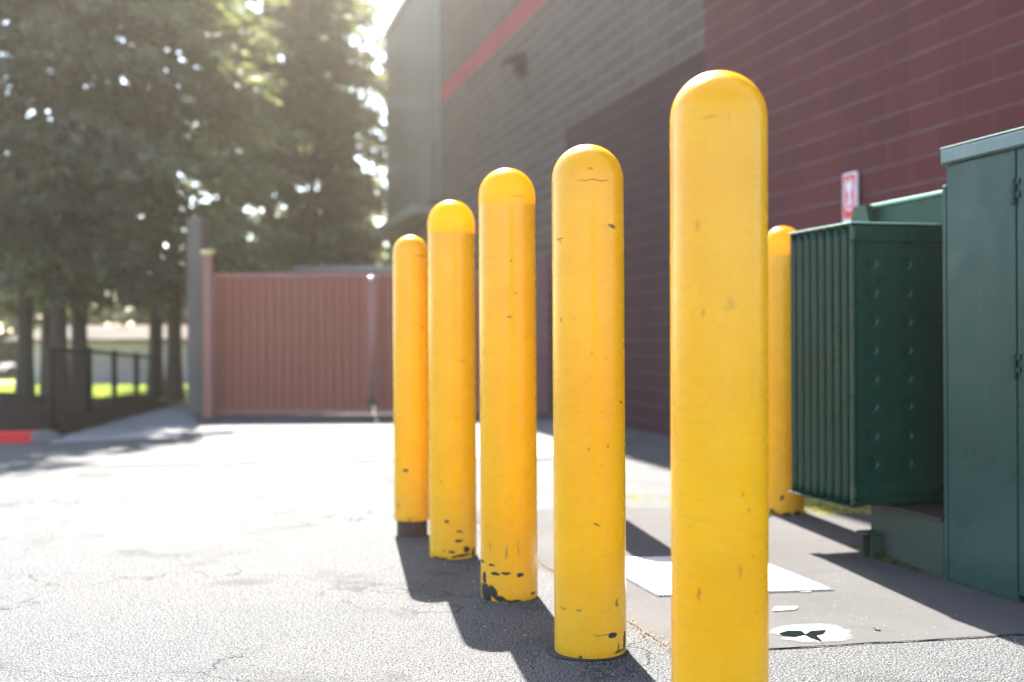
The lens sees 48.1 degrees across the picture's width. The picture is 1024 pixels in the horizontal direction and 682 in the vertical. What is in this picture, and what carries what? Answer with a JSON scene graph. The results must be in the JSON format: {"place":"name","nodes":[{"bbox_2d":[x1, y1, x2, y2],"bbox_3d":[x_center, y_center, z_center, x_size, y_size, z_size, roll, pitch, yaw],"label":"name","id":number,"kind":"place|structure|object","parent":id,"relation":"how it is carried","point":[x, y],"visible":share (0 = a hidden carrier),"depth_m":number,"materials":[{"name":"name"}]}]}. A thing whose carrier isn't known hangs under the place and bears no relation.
{"place":"outdoors","nodes":[
{"label":"outdoors","id":0,"kind":"place"},
{"bbox_2d":[0,377,187,404],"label":"lawn","id":1,"kind":"structure","parent":0,"point":[8,381],"depth_m":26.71,"materials":[{"name":"green plant"}]},
{"bbox_2d":[3,325,187,383],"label":"shed","id":2,"kind":"structure","parent":1,"relation":"on","point":[131,339],"depth_m":26.99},
{"bbox_2d":[180,0,280,246],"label":"conifer tree","id":3,"kind":"object","parent":1,"relation":"on","point":[235,149],"visible":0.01,"depth_m":28.94,"materials":[{"name":"green plant"}]},
{"bbox_2d":[49,404,197,442],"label":"path","id":4,"kind":"structure","parent":0,"point":[173,421],"depth_m":13.19,"materials":[{"name":"concrete"}]},
{"bbox_2d":[0,0,400,332],"label":"sky","id":5,"kind":"structure","parent":0,"point":[390,6],"materials":[{"name":"white"}]},
{"bbox_2d":[336,137,387,265],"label":"broadleaf tree","id":6,"kind":"object","parent":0,"point":[372,214],"visible":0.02,"depth_m":47.89,"materials":[{"name":"green plant"}]},
{"bbox_2d":[199,421,627,460],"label":"driveway","id":7,"kind":"structure","parent":0,"point":[236,442],"depth_m":11.32,"materials":[{"name":"grey concrete"}]},
{"bbox_2d":[0,362,1023,681],"bbox_3d":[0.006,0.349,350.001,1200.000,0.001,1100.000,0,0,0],"label":"ground","id":8,"kind":"structure","parent":0,"point":[128,600],"depth_m":4.62,"materials":[{"name":"grey asphalt"}]},
{"bbox_2d":[0,431,36,442],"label":"kerb","id":9,"kind":"structure","parent":8,"relation":"on","point":[15,436],"depth_m":11.34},
{"bbox_2d":[0,265,70,377],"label":"bush","id":10,"kind":"object","parent":8,"relation":"on","point":[8,352],"visible":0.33,"depth_m":31.94,"materials":[{"name":"green plant"}]},
{"bbox_2d":[0,300,90,329],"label":"bush","id":11,"kind":"object","parent":8,"relation":"on","point":[68,317],"visible":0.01,"depth_m":34.16,"materials":[{"name":"green plant"}]},
{"bbox_2d":[31,430,63,442],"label":"kerb end","id":12,"kind":"structure","parent":8,"relation":"on","point":[45,436],"depth_m":11.39,"materials":[{"name":"concrete"}]},
{"bbox_2d":[47,346,89,430],"bbox_3d":[-5.111,0.557,13.265,0.084,1.002,1.864,0,0,-9],"label":"chain link fence","id":13,"kind":"object","parent":8,"relation":"on","point":[53,423],"visible":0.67,"depth_m":13.04,"materials":[{"name":"black metal"}]},
{"bbox_2d":[0,391,179,434],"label":"mulch bed","id":14,"kind":"object","parent":8,"relation":"on","point":[23,411],"visible":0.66,"depth_m":14.52,"materials":[{"name":"brown soil"}]},
{"bbox_2d":[0,6,101,319],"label":"conifer tree","id":15,"kind":"object","parent":14,"relation":"on","point":[71,296],"visible":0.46,"depth_m":17.23,"materials":[{"name":"green plant"}]},
{"bbox_2d":[0,0,180,393],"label":"conifer tree","id":16,"kind":"object","parent":14,"relation":"on","point":[25,382],"visible":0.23,"depth_m":17.79,"materials":[{"name":"green plant"}]},
{"bbox_2d":[0,0,207,397],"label":"conifer tree","id":17,"kind":"object","parent":14,"relation":"on","point":[148,284],"visible":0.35,"depth_m":17.28,"materials":[{"name":"green plant"}]},
{"bbox_2d":[0,0,245,399],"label":"conifer tree","id":18,"kind":"object","parent":14,"relation":"on","point":[61,34],"visible":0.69,"depth_m":16.83,"materials":[{"name":"green plant"}]},
{"bbox_2d":[0,0,208,394],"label":"conifer tree","id":19,"kind":"object","parent":8,"relation":"on","point":[145,104],"visible":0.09,"depth_m":18.20,"materials":[{"name":"green plant"}]},
{"bbox_2d":[89,301,138,325],"bbox_3d":[-12.704,-0.287,35.040,3.002,2.861,2.945,0,0,16],"label":"bush","id":20,"kind":"object","parent":8,"relation":"on","point":[103,324],"visible":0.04,"depth_m":34.77,"materials":[{"name":"green plant"}]},
{"bbox_2d":[90,347,157,409],"bbox_3d":[-5.678,0.567,16.610,0.252,0.976,3.674,0,0,-4],"label":"chain link fence","id":21,"kind":"object","parent":8,"relation":"on","point":[114,354],"visible":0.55,"depth_m":16.83,"materials":[{"name":"black metal"}]},
{"bbox_2d":[90,301,186,324],"bbox_3d":[-11.109,-0.425,33.920,3.239,3.147,3.303,0,0,31],"label":"bush","id":22,"kind":"object","parent":8,"relation":"on","point":[132,314],"visible":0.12,"depth_m":33.63,"materials":[{"name":"green plant"}]},
{"bbox_2d":[96,172,203,324],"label":"broadleaf tree","id":23,"kind":"object","parent":8,"relation":"on","point":[115,299],"depth_m":43.69,"materials":[{"name":"green plant"}]},
{"bbox_2d":[138,286,186,324],"bbox_3d":[-9.959,-0.347,34.918,3.043,2.956,3.102,0,0,-43],"label":"bush","id":24,"kind":"object","parent":8,"relation":"on","point":[184,308],"visible":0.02,"depth_m":34.67,"materials":[{"name":"green plant"}]},
{"bbox_2d":[33,0,318,399],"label":"conifer tree","id":25,"kind":"object","parent":8,"relation":"on","point":[287,141],"visible":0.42,"depth_m":19.35,"materials":[{"name":"green plant"}]},
{"bbox_2d":[51,0,301,401],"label":"conifer tree","id":26,"kind":"object","parent":8,"relation":"on","point":[223,243],"visible":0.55,"depth_m":18.58,"materials":[{"name":"green plant"}]},
{"bbox_2d":[187,218,207,413],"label":"pillar","id":27,"kind":"structure","parent":8,"relation":"on","point":[197,235],"depth_m":15.60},
{"bbox_2d":[201,250,214,417],"bbox_3d":[-3.958,-0.090,14.950,0.150,2.175,0.150,0,0,0],"label":"gate post","id":28,"kind":"object","parent":8,"relation":"on","point":[208,331],"visible":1,"depth_m":14.89,"materials":[{"name":"metal"}]},
{"bbox_2d":[214,272,375,414],"bbox_3d":[-2.906,0.032,15.311,2.170,1.891,0.141,0,0,0],"label":"gate leaf","id":29,"kind":"object","parent":28,"relation":"attached to","point":[293,343],"visible":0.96,"depth_m":15.34,"materials":[{"name":"metal"}]},
{"bbox_2d":[213,249,242,270],"bbox_3d":[-3.838,-1.099,15.498,0.408,0.303,0.024,0,0,0],"label":"brace cable","id":30,"kind":"object","parent":29,"relation":"attached to","point":[230,261],"visible":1,"depth_m":15.49,"materials":[{"name":"grey metal"}]},
{"bbox_2d":[163,123,279,318],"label":"broadleaf tree","id":31,"kind":"object","parent":8,"relation":"on","point":[216,195],"depth_m":40.09,"materials":[{"name":"green plant"}]},
{"bbox_2d":[163,0,281,320],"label":"conifer tree","id":32,"kind":"object","parent":8,"relation":"on","point":[220,146],"visible":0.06,"depth_m":24.45,"materials":[{"name":"green plant"}]},
{"bbox_2d":[244,210,262,251],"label":"bush","id":33,"kind":"object","parent":8,"relation":"on","point":[259,215],"depth_m":41.20,"materials":[{"name":"green plant"}]},
{"bbox_2d":[178,0,363,254],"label":"conifer tree","id":34,"kind":"object","parent":8,"relation":"on","point":[300,117],"visible":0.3,"depth_m":25.30,"materials":[{"name":"green plant"}]},
{"bbox_2d":[257,208,336,265],"bbox_3d":[-6.889,-1.518,35.998,5.755,5.483,5.644,0,0,-9],"label":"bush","id":35,"kind":"object","parent":8,"relation":"on","point":[278,212],"depth_m":35.47,"materials":[{"name":"green plant"}]},
{"bbox_2d":[226,0,391,217],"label":"conifer tree","id":36,"kind":"object","parent":8,"relation":"on","point":[353,56],"visible":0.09,"depth_m":26.99,"materials":[{"name":"green plant"}]},
{"bbox_2d":[251,0,376,265],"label":"conifer tree","id":37,"kind":"object","parent":8,"relation":"on","point":[339,205],"visible":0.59,"depth_m":25.34,"materials":[{"name":"green plant"}]},
{"bbox_2d":[241,266,392,396],"bbox_3d":[-3.065,-0.144,19.530,3.266,2.254,0.140,0,0,0],"label":"yard fence","id":38,"kind":"object","parent":8,"relation":"on","point":[310,269],"visible":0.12,"depth_m":19.46,"materials":[{"name":"grey metal"}]},
{"bbox_2d":[282,0,382,265],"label":"conifer tree","id":39,"kind":"object","parent":8,"relation":"on","point":[355,254],"visible":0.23,"depth_m":26.66,"materials":[{"name":"green plant"}]},
{"bbox_2d":[306,0,390,265],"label":"conifer tree","id":40,"kind":"object","parent":8,"relation":"on","point":[369,114],"visible":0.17,"depth_m":29.05,"materials":[{"name":"green plant"}]},
{"bbox_2d":[337,0,388,265],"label":"conifer tree","id":41,"kind":"object","parent":8,"relation":"on","point":[372,99],"visible":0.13,"depth_m":30.97,"materials":[{"name":"green plant"}]},
{"bbox_2d":[80,456,666,465],"bbox_3d":[-1.107,0.981,9.468,4.813,0.001,0.306,0,0,-4],"label":"pavement crack","id":42,"kind":"object","parent":8,"relation":"on","point":[91,464],"visible":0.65,"depth_m":9.46,"materials":[{"name":"grey asphalt"}]},
{"bbox_2d":[392,235,428,536],"bbox_3d":[-0.517,0.225,5.888,0.185,1.534,0.185,0,0,0],"label":"bollard","id":43,"kind":"object","parent":8,"relation":"on","point":[410,385],"visible":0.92,"depth_m":5.81,"materials":[{"name":"paint"}]},
{"bbox_2d":[0,465,853,681],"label":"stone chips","id":44,"kind":"object","parent":8,"relation":"on","point":[276,574],"visible":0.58,"depth_m":5.08,"materials":[{"name":"grey stone"}]},
{"bbox_2d":[427,200,476,559],"bbox_3d":[-0.277,0.170,5.309,0.219,1.644,0.219,0,0,0],"label":"bollard","id":45,"kind":"object","parent":8,"relation":"on","point":[452,389],"visible":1,"depth_m":5.21,"materials":[{"name":"paint"}]},
{"bbox_2d":[478,168,537,601],"bbox_3d":[-0.016,0.160,4.461,0.222,1.664,0.222,0,0,0],"label":"bollard","id":46,"kind":"object","parent":8,"relation":"on","point":[507,371],"visible":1,"depth_m":4.37,"materials":[{"name":"paint"}]},
{"bbox_2d":[537,252,548,413],"bbox_3d":[0.418,-0.108,15.360,0.140,2.153,0.160,0,0,0],"label":"gate post","id":47,"kind":"object","parent":8,"relation":"on","point":[543,345],"visible":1,"depth_m":15.28,"materials":[{"name":"metal"}]},
{"bbox_2d":[374,271,536,413],"bbox_3d":[-0.756,0.019,15.341,2.169,1.891,0.081,0,0,0],"label":"gate leaf","id":48,"kind":"object","parent":47,"relation":"attached to","point":[383,335],"visible":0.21,"depth_m":15.34,"materials":[{"name":"brown metal"}]},
{"bbox_2d":[546,644,629,660],"bbox_3d":[0.242,0.989,3.671,0.270,0.001,0.249,0,0,0],"label":"asphalt patch","id":49,"kind":"object","parent":8,"relation":"on","point":[550,649],"visible":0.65,"depth_m":3.60,"materials":[{"name":"black asphalt"}]},
{"bbox_2d":[552,144,625,658],"bbox_3d":[0.247,0.181,3.679,0.231,1.621,0.231,0,0,0],"label":"bollard","id":50,"kind":"object","parent":49,"relation":"on","point":[588,401],"visible":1,"depth_m":3.58,"materials":[{"name":"paint"}]},
{"bbox_2d":[538,559,670,651],"bbox_3d":[0.184,0.983,4.883,0.127,0.005,2.604,0,0,-15],"label":"grit","id":51,"kind":"object","parent":8,"relation":"on","point":[643,632],"visible":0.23,"depth_m":3.89,"materials":[{"name":"beige gravel"}]},
{"bbox_2d":[371,0,1023,435],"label":"store building","id":52,"kind":"structure","parent":8,"relation":"on","point":[887,100],"depth_m":11.92,"materials":[{"name":"brown brick"}]},
{"bbox_2d":[499,51,525,113],"bbox_3d":[0.017,-3.777,16.774,0.338,0.890,0.300,0,0,-15],"label":"wall lamp","id":53,"kind":"object","parent":52,"relation":"attached to","point":[516,63],"visible":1,"depth_m":16.68,"materials":[{"name":"grey metal"}]},
{"bbox_2d":[843,171,857,222],"bbox_3d":[2.465,-0.958,8.320,0.052,0.527,0.181,0,0,-15],"label":"wall sign","id":54,"kind":"object","parent":52,"relation":"attached to","point":[850,190],"visible":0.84,"depth_m":8.31,"materials":[{"name":"metal"}]},
{"bbox_2d":[670,70,768,681],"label":"bollard","id":55,"kind":"object","parent":8,"relation":"on","point":[719,374],"visible":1,"depth_m":2.55,"materials":[{"name":"paint"}]},
{"bbox_2d":[627,493,870,514],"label":"weeds","id":56,"kind":"object","parent":8,"relation":"on","point":[858,510],"visible":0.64,"depth_m":6.64,"materials":[{"name":"green plant"}]},
{"bbox_2d":[477,506,1023,648],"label":"paved pad","id":57,"kind":"object","parent":8,"relation":"on","point":[867,595],"visible":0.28,"depth_m":4.45,"materials":[{"name":"grey concrete"}]},
{"bbox_2d":[626,556,833,596],"bbox_3d":[0.812,0.977,4.824,0.702,0.007,0.871,0,0,-15],"label":"access cover","id":58,"kind":"object","parent":57,"relation":"on","point":[652,575],"visible":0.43,"depth_m":4.71,"materials":[{"name":"grey concrete"}]},
{"bbox_2d":[772,606,797,610],"bbox_3d":[0.999,0.978,4.199,0.125,0.001,0.059,0,0,-12],"label":"road marking","id":59,"kind":"object","parent":57,"relation":"on","point":[784,608],"visible":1,"depth_m":4.19,"materials":[{"name":"white paint"}]},
{"bbox_2d":[768,226,804,514],"bbox_3d":[1.544,0.163,6.524,0.226,1.630,0.226,0,0,0],"label":"bollard","id":60,"kind":"object","parent":57,"relation":"on","point":[782,501],"visible":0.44,"depth_m":6.42,"materials":[{"name":"paint"}]},
{"bbox_2d":[779,630,804,635],"bbox_3d":[0.935,0.977,3.832,0.089,0.001,0.083,0,0,0],"label":"leaf","id":61,"kind":"object","parent":57,"relation":"on","point":[792,633],"visible":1,"depth_m":3.83,"materials":[{"name":"green plant"}]},
{"bbox_2d":[774,624,845,641],"bbox_3d":[0.989,0.979,3.830,0.340,0.001,0.275,0,0,0],"label":"paint splash","id":62,"kind":"object","parent":57,"relation":"on","point":[829,633],"visible":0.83,"depth_m":3.87,"materials":[{"name":"grey paint"}]},
{"bbox_2d":[805,630,825,640],"bbox_3d":[1.007,0.976,3.813,0.063,0.001,0.158,0,0,19],"label":"leaf","id":63,"kind":"object","parent":57,"relation":"on","point":[813,633],"visible":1,"depth_m":3.83,"materials":[{"name":"green plant"}]},
{"bbox_2d":[769,511,1021,602],"bbox_3d":[1.569,0.958,5.351,0.248,0.036,2.250,0,0,-11],"label":"moss","id":64,"kind":"object","parent":57,"relation":"on","point":[886,558],"visible":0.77,"depth_m":5.00,"materials":[{"name":"green plant"}]},
{"bbox_2d":[769,633,1023,647],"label":"pavement joint","id":65,"kind":"object","parent":57,"relation":"on","point":[893,640],"visible":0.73,"depth_m":3.75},
{"bbox_2d":[787,127,1023,601],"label":"transformer","id":66,"kind":"object","parent":57,"relation":"on","point":[907,369],"visible":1,"depth_m":5.00,"materials":[{"name":"metal"}]},
{"bbox_2d":[1017,148,1023,596],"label":"door","id":67,"kind":"structure","parent":66,"relation":"in","point":[1020,152],"depth_m":4.25,"materials":[{"name":"green metal"}]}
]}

